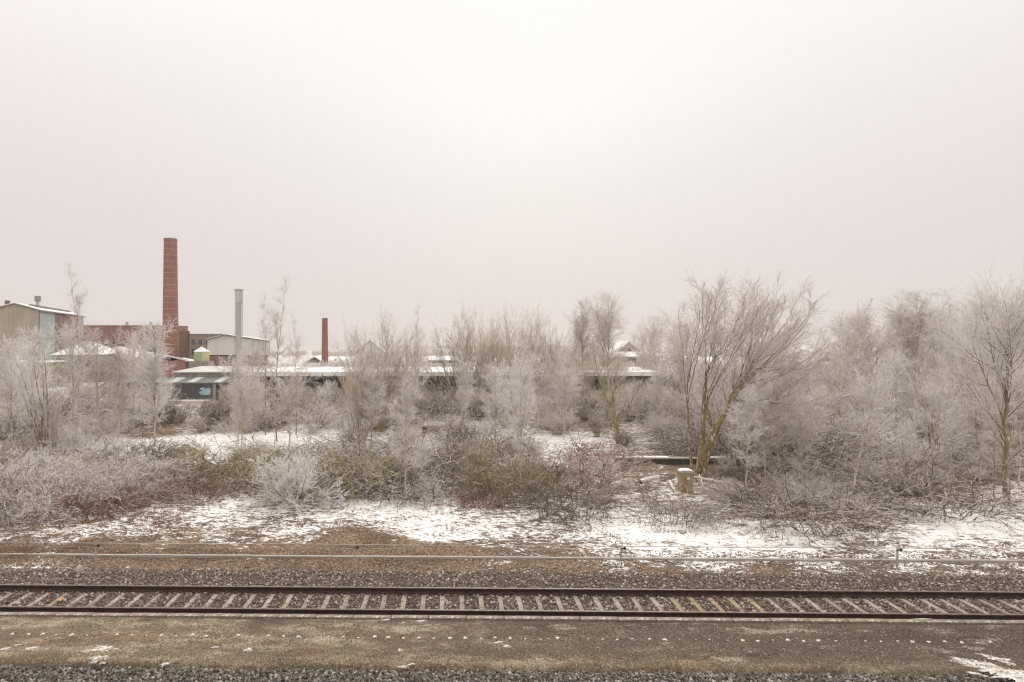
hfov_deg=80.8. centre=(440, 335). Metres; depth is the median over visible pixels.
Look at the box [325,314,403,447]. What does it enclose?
willow bush
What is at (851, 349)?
birch tree
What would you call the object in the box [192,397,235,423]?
frosted shrub
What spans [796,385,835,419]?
frosted shrub
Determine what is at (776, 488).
bramble mound
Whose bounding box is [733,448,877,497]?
bramble mound
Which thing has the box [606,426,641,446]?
frosted shrub
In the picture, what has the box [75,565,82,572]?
stone block
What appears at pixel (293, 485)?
frosted shrub
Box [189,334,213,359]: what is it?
tan office
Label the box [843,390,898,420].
frosted shrub
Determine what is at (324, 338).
chimney
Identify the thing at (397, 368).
birch tree
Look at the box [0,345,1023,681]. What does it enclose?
ground
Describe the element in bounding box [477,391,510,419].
frosted shrub
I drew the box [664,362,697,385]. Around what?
frosted shrub
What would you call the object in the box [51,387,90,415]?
frosted shrub
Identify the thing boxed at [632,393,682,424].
frosted shrub
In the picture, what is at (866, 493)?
bramble mound
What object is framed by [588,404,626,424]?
frosted shrub
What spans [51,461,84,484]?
frosted shrub
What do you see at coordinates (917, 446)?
bramble mound
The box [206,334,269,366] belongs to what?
white hall
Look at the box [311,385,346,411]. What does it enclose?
frosted shrub
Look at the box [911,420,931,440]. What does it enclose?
frosted shrub
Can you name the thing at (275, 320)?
birch tree
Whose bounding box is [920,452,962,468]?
frosted shrub
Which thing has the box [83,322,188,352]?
brick factory block
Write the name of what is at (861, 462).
bramble mound
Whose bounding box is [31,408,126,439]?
bramble mound
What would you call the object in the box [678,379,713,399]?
frosted shrub
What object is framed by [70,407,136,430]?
bramble mound
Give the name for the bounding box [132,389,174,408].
frosted shrub
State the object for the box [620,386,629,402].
birch tree
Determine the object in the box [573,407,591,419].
frosted shrub
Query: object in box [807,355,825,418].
birch tree
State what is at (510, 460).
frosted shrub
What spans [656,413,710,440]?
frosted shrub
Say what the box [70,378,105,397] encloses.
frosted shrub
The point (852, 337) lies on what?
frosted tree
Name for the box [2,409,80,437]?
frosted shrub
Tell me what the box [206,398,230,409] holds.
frosted shrub
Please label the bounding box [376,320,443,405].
willow bush
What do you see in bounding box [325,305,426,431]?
willow bush
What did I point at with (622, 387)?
frosted shrub
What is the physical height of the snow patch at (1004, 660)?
0.023 m
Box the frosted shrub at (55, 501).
[46,494,67,509]
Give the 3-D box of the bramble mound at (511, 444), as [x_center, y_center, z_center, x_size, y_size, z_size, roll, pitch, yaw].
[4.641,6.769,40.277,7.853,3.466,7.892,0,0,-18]
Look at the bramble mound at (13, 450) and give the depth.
39.40 m
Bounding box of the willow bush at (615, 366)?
[596,346,629,387]
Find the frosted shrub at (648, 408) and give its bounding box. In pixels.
[627,396,682,418]
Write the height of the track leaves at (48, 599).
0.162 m
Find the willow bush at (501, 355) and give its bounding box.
[455,301,546,406]
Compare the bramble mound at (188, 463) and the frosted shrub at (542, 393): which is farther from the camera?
the frosted shrub at (542, 393)
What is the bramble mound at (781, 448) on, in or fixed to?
on the ground at (968, 543)
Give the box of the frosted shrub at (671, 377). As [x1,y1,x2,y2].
[660,370,683,387]
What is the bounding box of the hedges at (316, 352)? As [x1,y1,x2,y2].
[268,348,948,357]
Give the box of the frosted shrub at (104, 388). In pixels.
[94,380,110,395]
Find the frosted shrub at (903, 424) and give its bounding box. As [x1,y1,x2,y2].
[887,411,931,436]
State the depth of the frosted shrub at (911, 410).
53.22 m
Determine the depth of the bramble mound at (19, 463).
34.34 m
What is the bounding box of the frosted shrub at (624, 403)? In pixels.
[589,386,650,420]
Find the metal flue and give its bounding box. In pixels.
[234,289,243,365]
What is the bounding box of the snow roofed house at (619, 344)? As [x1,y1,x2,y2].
[609,341,637,351]
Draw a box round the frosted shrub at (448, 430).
[430,410,485,444]
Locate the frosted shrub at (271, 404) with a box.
[258,386,307,422]
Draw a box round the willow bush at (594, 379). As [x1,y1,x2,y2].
[562,330,614,393]
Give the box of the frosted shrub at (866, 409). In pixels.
[850,396,912,424]
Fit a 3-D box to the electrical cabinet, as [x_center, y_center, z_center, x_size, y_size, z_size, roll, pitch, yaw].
[12.499,7.510,30.400,0.760,1.360,0.520,0,0,7]
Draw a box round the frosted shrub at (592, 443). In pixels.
[583,439,599,448]
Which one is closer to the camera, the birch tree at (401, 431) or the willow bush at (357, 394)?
the birch tree at (401, 431)
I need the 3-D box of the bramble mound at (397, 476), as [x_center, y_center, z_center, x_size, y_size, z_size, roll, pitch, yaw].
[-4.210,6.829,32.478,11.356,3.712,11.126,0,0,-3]
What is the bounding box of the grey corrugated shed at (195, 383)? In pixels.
[123,366,256,401]
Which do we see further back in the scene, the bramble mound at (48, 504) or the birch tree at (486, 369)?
the birch tree at (486, 369)
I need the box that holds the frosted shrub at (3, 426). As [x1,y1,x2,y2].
[0,410,36,451]
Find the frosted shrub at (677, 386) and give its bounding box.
[660,375,700,397]
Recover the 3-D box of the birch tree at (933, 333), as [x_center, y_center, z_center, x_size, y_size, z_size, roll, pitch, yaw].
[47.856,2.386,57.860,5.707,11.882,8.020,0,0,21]
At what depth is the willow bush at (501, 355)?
64.73 m
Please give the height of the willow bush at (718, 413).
7.670 m
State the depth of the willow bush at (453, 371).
64.82 m
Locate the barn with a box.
[328,356,353,360]
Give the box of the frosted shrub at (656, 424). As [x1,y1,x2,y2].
[639,411,672,434]
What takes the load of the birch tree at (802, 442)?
on the ground at (968, 543)
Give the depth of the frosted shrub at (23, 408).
56.27 m
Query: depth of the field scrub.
135.24 m
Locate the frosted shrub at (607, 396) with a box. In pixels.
[589,382,625,415]
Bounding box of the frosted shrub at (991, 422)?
[963,406,1012,430]
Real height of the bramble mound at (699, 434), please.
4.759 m
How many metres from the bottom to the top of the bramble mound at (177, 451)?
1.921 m
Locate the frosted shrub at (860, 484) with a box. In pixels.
[841,478,869,494]
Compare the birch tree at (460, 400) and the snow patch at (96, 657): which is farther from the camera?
the birch tree at (460, 400)
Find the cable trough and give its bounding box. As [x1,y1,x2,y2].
[0,553,1023,563]
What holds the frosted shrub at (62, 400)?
on the ground at (968, 543)
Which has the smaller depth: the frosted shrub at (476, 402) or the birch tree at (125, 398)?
the birch tree at (125, 398)
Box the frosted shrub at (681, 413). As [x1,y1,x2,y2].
[659,397,733,429]
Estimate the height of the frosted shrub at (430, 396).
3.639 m
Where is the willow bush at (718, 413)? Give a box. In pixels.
[697,351,814,455]
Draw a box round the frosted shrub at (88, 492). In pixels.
[73,483,100,498]
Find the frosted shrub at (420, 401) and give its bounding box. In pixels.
[413,390,432,413]
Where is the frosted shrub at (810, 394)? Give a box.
[797,382,828,408]
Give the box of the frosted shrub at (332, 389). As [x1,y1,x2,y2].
[308,379,342,398]
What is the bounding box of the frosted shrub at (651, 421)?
[635,411,668,432]
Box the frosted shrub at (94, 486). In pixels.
[65,475,121,496]
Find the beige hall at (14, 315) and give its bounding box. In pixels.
[0,296,84,359]
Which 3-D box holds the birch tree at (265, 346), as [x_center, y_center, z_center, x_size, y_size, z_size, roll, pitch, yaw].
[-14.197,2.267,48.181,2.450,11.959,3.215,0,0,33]
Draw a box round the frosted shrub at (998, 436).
[971,425,1023,450]
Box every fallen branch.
[638,475,660,484]
[668,480,676,494]
[694,476,726,482]
[865,507,903,510]
[898,506,959,519]
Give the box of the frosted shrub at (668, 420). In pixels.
[640,406,694,438]
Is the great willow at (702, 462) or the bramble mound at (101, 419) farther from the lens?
the bramble mound at (101, 419)
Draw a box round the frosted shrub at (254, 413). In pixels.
[214,390,286,429]
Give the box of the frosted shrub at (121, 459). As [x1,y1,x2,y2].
[102,447,130,464]
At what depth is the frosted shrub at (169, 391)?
70.63 m
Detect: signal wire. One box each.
[0,542,1023,548]
[60,546,1023,552]
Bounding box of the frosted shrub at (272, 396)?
[266,391,282,402]
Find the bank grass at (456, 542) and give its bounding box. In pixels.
[1,492,1022,573]
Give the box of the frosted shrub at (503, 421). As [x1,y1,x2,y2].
[494,415,513,428]
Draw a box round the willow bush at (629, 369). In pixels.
[605,350,645,389]
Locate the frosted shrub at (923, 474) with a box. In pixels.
[905,461,956,480]
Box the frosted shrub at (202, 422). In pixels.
[181,413,212,433]
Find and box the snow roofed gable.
[353,340,389,361]
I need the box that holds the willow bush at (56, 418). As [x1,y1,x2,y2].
[31,386,66,455]
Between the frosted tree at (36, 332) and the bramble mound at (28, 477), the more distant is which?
the frosted tree at (36, 332)
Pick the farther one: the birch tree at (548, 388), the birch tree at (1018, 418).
the birch tree at (548, 388)
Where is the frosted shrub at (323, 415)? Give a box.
[285,394,355,431]
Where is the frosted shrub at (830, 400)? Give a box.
[810,382,843,415]
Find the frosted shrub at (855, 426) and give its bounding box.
[841,415,870,435]
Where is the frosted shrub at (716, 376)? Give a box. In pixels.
[683,359,731,391]
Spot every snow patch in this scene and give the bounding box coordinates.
[25,646,39,650]
[81,645,117,651]
[91,655,110,660]
[949,659,1023,675]
[952,658,1001,669]
[966,671,990,677]
[976,653,1014,665]
[993,669,1023,681]
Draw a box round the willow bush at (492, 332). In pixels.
[448,296,507,397]
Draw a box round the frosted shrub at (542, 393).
[533,381,555,403]
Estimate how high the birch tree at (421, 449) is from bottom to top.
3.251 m
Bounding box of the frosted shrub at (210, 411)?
[178,396,230,430]
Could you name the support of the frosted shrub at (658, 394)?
on the ground at (968, 543)
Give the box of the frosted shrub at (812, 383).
[801,377,836,391]
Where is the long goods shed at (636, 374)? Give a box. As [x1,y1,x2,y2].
[234,366,661,401]
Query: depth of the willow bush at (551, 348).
67.24 m
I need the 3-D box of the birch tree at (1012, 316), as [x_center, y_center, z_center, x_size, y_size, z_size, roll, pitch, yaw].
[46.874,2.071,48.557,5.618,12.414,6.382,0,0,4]
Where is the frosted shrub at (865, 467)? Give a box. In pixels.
[843,456,891,478]
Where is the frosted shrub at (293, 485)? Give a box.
[231,437,349,516]
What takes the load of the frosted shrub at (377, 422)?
on the ground at (968, 543)
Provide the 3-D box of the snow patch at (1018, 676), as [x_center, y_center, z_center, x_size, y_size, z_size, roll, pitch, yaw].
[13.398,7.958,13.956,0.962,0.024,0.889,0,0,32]
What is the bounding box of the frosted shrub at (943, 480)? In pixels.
[933,474,953,484]
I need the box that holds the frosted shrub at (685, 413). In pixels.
[676,405,709,426]
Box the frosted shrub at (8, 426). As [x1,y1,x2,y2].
[0,410,34,447]
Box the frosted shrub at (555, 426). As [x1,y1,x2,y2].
[533,405,572,435]
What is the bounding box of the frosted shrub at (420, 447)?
[392,432,448,463]
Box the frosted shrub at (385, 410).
[355,393,396,426]
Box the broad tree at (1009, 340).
[923,252,1023,501]
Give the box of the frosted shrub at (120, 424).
[101,413,132,431]
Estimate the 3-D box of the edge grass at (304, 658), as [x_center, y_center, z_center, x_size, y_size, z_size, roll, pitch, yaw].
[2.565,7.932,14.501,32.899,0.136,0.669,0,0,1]
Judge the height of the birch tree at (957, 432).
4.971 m
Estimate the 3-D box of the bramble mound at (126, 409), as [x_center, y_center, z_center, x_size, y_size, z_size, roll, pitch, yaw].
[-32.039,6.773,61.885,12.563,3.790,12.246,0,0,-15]
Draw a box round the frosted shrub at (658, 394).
[640,379,675,402]
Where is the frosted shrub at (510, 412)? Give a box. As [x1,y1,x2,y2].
[498,401,532,420]
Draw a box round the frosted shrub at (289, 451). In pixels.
[275,444,302,458]
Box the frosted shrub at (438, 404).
[411,391,464,421]
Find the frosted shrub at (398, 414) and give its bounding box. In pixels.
[386,401,415,425]
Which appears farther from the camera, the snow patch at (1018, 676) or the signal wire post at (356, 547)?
the signal wire post at (356, 547)
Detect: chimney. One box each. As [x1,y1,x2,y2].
[162,237,178,358]
[321,318,327,363]
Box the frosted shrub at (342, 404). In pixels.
[328,388,377,417]
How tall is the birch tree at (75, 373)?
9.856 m
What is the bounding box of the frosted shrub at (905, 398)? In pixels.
[873,385,929,411]
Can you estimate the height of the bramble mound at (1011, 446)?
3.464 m
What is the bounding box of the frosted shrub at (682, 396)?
[658,387,710,411]
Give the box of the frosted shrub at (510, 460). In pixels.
[493,448,526,470]
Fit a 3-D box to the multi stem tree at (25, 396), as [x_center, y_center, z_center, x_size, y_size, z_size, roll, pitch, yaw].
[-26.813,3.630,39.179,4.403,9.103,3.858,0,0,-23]
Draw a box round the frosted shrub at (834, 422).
[816,406,856,436]
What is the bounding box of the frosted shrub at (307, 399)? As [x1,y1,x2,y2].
[285,387,325,411]
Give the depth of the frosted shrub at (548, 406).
51.67 m
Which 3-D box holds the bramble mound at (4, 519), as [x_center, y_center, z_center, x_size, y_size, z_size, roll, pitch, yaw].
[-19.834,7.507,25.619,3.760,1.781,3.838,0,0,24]
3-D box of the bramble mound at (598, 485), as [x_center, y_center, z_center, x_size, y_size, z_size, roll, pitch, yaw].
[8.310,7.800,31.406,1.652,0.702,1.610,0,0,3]
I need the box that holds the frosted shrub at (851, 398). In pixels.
[827,389,884,416]
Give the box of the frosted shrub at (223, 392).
[215,376,236,404]
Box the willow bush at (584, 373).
[560,346,602,408]
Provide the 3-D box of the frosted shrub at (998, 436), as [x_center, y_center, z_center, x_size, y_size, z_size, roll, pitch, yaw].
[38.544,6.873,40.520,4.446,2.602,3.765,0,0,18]
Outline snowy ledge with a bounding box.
[165,400,207,403]
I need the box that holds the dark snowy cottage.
[307,355,328,362]
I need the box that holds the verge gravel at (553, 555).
[0,546,1023,574]
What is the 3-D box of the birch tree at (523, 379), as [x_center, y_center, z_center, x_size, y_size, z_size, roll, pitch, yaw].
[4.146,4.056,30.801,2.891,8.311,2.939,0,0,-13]
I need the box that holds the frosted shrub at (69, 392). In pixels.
[40,381,94,400]
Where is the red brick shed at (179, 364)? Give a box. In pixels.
[115,347,187,377]
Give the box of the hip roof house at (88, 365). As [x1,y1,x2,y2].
[51,342,120,382]
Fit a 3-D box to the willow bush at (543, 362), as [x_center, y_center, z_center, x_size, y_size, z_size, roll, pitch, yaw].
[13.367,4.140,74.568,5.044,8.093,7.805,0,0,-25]
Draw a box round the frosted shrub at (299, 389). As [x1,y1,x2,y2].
[278,384,310,400]
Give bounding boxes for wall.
[614,456,802,466]
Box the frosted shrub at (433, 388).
[424,381,443,393]
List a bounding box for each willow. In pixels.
[587,330,645,443]
[657,266,864,477]
[661,340,851,462]
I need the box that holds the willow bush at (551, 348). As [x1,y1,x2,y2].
[519,319,589,386]
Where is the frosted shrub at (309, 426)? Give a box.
[302,420,321,433]
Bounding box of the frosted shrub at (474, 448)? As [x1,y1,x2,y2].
[456,433,495,469]
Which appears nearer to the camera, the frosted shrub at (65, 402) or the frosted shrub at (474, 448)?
the frosted shrub at (474, 448)
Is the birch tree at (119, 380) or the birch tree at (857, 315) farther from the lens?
the birch tree at (857, 315)
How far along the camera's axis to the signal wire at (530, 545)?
21.15 m
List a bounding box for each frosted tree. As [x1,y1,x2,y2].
[0,321,57,438]
[120,316,179,428]
[697,370,713,401]
[766,331,791,372]
[831,317,877,384]
[933,290,1013,437]
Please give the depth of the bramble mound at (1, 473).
31.09 m
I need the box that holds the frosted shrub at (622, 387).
[609,380,639,398]
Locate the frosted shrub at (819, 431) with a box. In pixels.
[776,414,851,448]
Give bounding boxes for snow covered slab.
[422,420,445,429]
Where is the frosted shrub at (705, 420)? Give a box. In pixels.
[681,409,723,437]
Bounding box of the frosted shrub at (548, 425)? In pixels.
[535,404,579,433]
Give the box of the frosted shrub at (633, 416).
[608,397,653,420]
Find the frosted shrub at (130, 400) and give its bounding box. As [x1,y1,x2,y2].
[98,384,170,417]
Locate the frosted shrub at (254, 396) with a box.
[227,379,272,414]
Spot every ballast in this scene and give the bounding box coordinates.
[0,567,1023,597]
[0,590,1023,613]
[0,663,1015,681]
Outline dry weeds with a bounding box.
[0,454,1023,559]
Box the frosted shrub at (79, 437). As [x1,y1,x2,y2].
[37,421,110,451]
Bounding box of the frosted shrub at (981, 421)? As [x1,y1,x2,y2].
[966,411,1008,433]
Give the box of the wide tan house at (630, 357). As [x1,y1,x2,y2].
[598,352,659,366]
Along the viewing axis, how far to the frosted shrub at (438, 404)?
53.26 m
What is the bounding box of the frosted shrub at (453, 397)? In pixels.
[437,388,471,406]
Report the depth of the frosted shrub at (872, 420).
47.27 m
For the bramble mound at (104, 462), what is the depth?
32.48 m
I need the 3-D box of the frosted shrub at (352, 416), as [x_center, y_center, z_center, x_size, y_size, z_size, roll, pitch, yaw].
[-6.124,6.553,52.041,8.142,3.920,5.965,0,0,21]
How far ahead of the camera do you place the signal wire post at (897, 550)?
20.90 m
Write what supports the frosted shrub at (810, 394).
on the ground at (968, 543)
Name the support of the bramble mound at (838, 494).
on the ground at (968, 543)
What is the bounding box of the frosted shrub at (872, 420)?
[848,399,894,436]
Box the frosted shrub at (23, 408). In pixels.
[0,383,79,419]
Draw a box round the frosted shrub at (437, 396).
[414,386,459,408]
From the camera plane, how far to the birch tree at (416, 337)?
65.03 m
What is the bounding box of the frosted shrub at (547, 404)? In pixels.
[538,394,571,415]
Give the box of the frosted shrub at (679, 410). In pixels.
[656,393,690,421]
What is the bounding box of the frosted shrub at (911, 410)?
[899,401,921,424]
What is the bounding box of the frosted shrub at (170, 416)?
[150,397,195,426]
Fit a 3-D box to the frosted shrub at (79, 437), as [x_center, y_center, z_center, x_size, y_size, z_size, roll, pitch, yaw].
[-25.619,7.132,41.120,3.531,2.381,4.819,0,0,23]
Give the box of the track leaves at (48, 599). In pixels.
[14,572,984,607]
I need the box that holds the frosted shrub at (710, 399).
[692,388,731,407]
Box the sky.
[0,0,1023,345]
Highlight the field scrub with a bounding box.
[267,358,943,384]
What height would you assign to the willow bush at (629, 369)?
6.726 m
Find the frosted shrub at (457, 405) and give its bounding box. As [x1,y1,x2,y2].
[433,384,488,420]
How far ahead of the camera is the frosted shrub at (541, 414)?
51.69 m
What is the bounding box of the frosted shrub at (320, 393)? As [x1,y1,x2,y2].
[304,379,333,406]
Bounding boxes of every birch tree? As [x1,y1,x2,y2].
[0,332,40,444]
[0,350,25,416]
[37,319,105,431]
[45,317,139,440]
[52,259,98,407]
[55,367,88,397]
[86,338,150,441]
[107,379,137,435]
[116,322,165,432]
[129,350,182,445]
[214,352,257,443]
[222,372,268,443]
[229,341,283,429]
[249,363,334,449]
[250,294,280,434]
[251,273,303,440]
[284,311,306,434]
[318,379,335,405]
[342,372,364,415]
[351,353,387,450]
[378,345,428,443]
[382,360,431,495]
[408,303,428,385]
[410,432,432,484]
[454,348,478,420]
[455,389,469,420]
[472,362,512,402]
[476,360,512,459]
[499,336,546,489]
[500,365,540,429]
[506,348,570,431]
[546,366,585,438]
[561,296,596,397]
[570,370,583,409]
[581,290,638,392]
[618,332,664,383]
[620,378,661,436]
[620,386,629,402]
[630,313,668,369]
[645,364,670,433]
[647,312,728,433]
[662,312,701,393]
[722,369,773,494]
[725,317,780,449]
[737,395,795,482]
[784,397,828,483]
[793,342,889,436]
[804,319,904,435]
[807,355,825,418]
[817,310,864,390]
[829,297,927,410]
[832,309,879,390]
[840,352,919,495]
[849,321,883,387]
[870,288,954,422]
[872,299,958,416]
[873,345,920,441]
[874,336,928,424]
[888,411,926,482]
[906,358,982,482]
[908,344,1023,461]
[911,302,957,405]
[919,300,981,456]
[923,321,958,380]
[925,284,970,391]
[925,364,1022,482]
[936,397,974,477]
[943,296,980,391]
[949,313,998,402]
[967,321,1023,435]
[970,286,1023,422]
[973,389,1018,498]
[990,364,1023,485]
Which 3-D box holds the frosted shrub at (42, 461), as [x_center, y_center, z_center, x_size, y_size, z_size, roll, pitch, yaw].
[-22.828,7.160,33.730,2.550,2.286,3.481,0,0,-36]
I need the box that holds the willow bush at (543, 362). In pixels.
[531,341,577,393]
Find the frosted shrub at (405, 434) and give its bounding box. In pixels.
[382,421,424,443]
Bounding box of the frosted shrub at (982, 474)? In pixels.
[963,464,996,480]
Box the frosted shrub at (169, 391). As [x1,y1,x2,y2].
[153,380,182,398]
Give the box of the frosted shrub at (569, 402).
[527,379,589,413]
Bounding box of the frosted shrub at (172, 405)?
[150,401,186,420]
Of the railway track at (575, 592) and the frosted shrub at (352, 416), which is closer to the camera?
the railway track at (575, 592)
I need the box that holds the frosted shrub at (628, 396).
[610,384,635,408]
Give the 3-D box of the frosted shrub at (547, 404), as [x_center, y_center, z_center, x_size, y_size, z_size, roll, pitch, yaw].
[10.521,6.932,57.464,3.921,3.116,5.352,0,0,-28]
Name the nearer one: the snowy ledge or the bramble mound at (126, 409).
the bramble mound at (126, 409)
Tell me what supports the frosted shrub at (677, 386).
on the ground at (968, 543)
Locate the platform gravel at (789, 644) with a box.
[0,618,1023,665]
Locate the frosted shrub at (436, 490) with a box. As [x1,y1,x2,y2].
[422,473,442,499]
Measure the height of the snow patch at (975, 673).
0.023 m
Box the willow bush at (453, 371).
[390,309,495,409]
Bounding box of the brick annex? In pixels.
[179,329,189,358]
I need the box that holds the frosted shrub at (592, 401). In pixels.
[569,382,629,419]
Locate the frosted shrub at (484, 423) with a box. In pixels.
[472,415,508,435]
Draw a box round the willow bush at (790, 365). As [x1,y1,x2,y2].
[754,343,822,393]
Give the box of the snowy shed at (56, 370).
[0,360,65,387]
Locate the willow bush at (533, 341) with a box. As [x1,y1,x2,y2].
[486,298,552,406]
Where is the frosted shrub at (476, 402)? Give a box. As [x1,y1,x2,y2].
[467,385,522,418]
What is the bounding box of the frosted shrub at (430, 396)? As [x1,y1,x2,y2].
[415,384,449,410]
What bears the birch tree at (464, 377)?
on the ground at (968, 543)
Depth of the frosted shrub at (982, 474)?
33.41 m
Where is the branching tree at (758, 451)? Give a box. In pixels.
[750,377,845,475]
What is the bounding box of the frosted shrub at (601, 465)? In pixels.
[591,456,620,471]
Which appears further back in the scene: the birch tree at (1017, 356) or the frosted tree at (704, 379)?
the frosted tree at (704, 379)
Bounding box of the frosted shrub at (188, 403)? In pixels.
[175,397,200,409]
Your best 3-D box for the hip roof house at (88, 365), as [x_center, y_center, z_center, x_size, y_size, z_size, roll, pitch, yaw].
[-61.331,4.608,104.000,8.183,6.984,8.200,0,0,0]
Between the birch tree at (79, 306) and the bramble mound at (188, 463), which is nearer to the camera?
the bramble mound at (188, 463)
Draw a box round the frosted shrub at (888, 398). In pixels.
[842,384,925,416]
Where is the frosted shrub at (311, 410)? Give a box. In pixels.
[284,394,336,421]
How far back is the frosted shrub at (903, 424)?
46.56 m
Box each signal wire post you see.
[94,544,99,564]
[354,546,358,566]
[621,547,625,567]
[896,549,902,569]
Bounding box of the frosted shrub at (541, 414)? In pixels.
[533,410,560,428]
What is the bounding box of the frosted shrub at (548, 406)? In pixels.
[526,396,572,428]
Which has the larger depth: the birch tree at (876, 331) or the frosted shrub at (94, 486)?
the birch tree at (876, 331)
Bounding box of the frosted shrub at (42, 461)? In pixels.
[11,444,55,474]
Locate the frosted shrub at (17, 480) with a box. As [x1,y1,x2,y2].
[5,470,37,494]
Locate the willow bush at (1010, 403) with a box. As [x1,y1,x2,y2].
[980,351,1023,440]
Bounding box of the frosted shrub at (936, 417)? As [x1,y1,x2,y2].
[893,397,983,427]
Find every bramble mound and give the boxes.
[0,416,86,467]
[0,428,65,462]
[0,434,94,477]
[0,441,78,494]
[0,447,96,513]
[0,448,120,521]
[0,449,115,490]
[0,456,149,529]
[0,457,66,497]
[0,461,99,518]
[0,490,74,531]
[0,492,29,528]
[1,389,171,451]
[1,444,131,505]
[25,418,161,470]
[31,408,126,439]
[37,452,168,497]
[41,475,171,528]
[51,442,181,509]
[53,466,118,502]
[56,443,183,496]
[57,443,214,509]
[66,457,172,485]
[68,394,185,417]
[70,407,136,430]
[73,422,209,464]
[74,453,217,508]
[101,470,179,496]
[126,450,274,514]
[130,420,347,507]
[152,444,223,480]
[157,432,220,460]
[201,408,275,435]
[212,423,444,522]
[216,433,279,461]
[258,431,354,464]
[276,428,459,505]
[297,413,466,480]
[305,419,519,522]
[320,409,359,427]
[323,475,373,498]
[351,448,403,465]
[360,424,517,498]
[382,392,476,435]
[418,433,597,518]
[429,410,536,464]
[439,473,529,515]
[445,424,665,502]
[456,412,563,465]
[488,461,643,535]
[501,454,569,481]
[541,461,577,479]
[548,427,660,474]
[588,479,611,490]
[604,477,640,494]
[622,483,743,536]
[630,409,771,465]
[635,432,728,456]
[651,402,906,480]
[658,402,775,455]
[685,458,944,561]
[690,467,759,502]
[698,379,907,469]
[709,462,763,484]
[718,433,880,482]
[727,480,768,504]
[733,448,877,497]
[741,413,905,468]
[745,427,923,485]
[748,473,837,509]
[752,463,898,521]
[777,476,836,505]
[796,406,912,450]
[796,445,1023,534]
[803,466,882,492]
[803,477,878,502]
[822,416,977,467]
[828,479,884,503]
[834,418,1000,481]
[861,467,940,497]
[864,460,920,491]
[909,410,1023,466]
[912,432,1023,472]
[941,437,1023,480]
[951,459,1023,478]
[955,468,1001,480]
[965,418,1023,455]
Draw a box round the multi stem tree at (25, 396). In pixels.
[1,328,71,455]
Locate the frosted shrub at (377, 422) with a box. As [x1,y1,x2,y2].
[359,413,390,429]
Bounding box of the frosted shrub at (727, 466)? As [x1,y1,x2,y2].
[709,450,742,472]
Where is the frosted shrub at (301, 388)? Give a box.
[282,379,313,397]
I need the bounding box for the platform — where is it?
[0,612,1023,676]
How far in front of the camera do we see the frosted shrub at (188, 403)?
64.00 m
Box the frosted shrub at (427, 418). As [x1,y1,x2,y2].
[415,413,442,424]
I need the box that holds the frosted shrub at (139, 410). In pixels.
[115,394,168,424]
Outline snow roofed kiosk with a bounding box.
[177,358,193,368]
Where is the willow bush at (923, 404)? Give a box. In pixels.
[876,341,994,448]
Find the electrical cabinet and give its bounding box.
[677,468,694,492]
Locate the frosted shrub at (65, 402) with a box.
[13,382,88,424]
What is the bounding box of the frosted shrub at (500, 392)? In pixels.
[475,382,520,403]
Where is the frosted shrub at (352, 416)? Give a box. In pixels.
[326,394,414,427]
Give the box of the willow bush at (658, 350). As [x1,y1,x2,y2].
[631,336,674,392]
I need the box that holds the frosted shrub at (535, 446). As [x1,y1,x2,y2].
[525,435,546,460]
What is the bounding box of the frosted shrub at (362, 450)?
[347,439,385,459]
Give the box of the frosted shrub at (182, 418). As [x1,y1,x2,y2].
[171,406,188,422]
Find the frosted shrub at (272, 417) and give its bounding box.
[262,407,281,427]
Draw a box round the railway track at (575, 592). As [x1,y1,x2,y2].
[0,584,1023,619]
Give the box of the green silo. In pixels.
[189,347,213,367]
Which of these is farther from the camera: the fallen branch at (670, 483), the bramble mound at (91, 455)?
the bramble mound at (91, 455)
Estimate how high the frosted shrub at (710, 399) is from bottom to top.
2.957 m
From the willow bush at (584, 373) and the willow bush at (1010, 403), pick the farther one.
the willow bush at (584, 373)
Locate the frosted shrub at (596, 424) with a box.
[583,412,619,436]
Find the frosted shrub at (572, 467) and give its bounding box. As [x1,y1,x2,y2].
[563,461,595,477]
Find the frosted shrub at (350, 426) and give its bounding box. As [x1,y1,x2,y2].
[311,403,377,445]
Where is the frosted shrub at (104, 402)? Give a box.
[78,388,158,419]
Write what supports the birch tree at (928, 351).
on the ground at (968, 543)
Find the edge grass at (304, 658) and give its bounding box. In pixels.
[4,651,1020,672]
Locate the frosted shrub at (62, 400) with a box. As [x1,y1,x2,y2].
[3,383,91,422]
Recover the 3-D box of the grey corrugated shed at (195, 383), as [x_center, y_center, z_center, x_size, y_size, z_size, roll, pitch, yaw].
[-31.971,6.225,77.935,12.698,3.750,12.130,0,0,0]
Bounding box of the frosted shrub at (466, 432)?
[435,418,484,444]
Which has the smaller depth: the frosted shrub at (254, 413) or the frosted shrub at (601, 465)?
the frosted shrub at (601, 465)
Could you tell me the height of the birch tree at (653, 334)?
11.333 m
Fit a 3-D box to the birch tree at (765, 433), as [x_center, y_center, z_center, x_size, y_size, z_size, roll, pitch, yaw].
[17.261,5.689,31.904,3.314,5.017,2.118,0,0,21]
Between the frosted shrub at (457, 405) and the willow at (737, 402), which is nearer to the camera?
the willow at (737, 402)
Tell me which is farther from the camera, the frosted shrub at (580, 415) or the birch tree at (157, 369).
the frosted shrub at (580, 415)
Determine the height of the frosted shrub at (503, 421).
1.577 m
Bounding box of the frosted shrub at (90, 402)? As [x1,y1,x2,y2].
[78,394,109,414]
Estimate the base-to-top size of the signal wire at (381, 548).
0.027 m
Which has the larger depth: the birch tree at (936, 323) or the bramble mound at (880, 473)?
the birch tree at (936, 323)

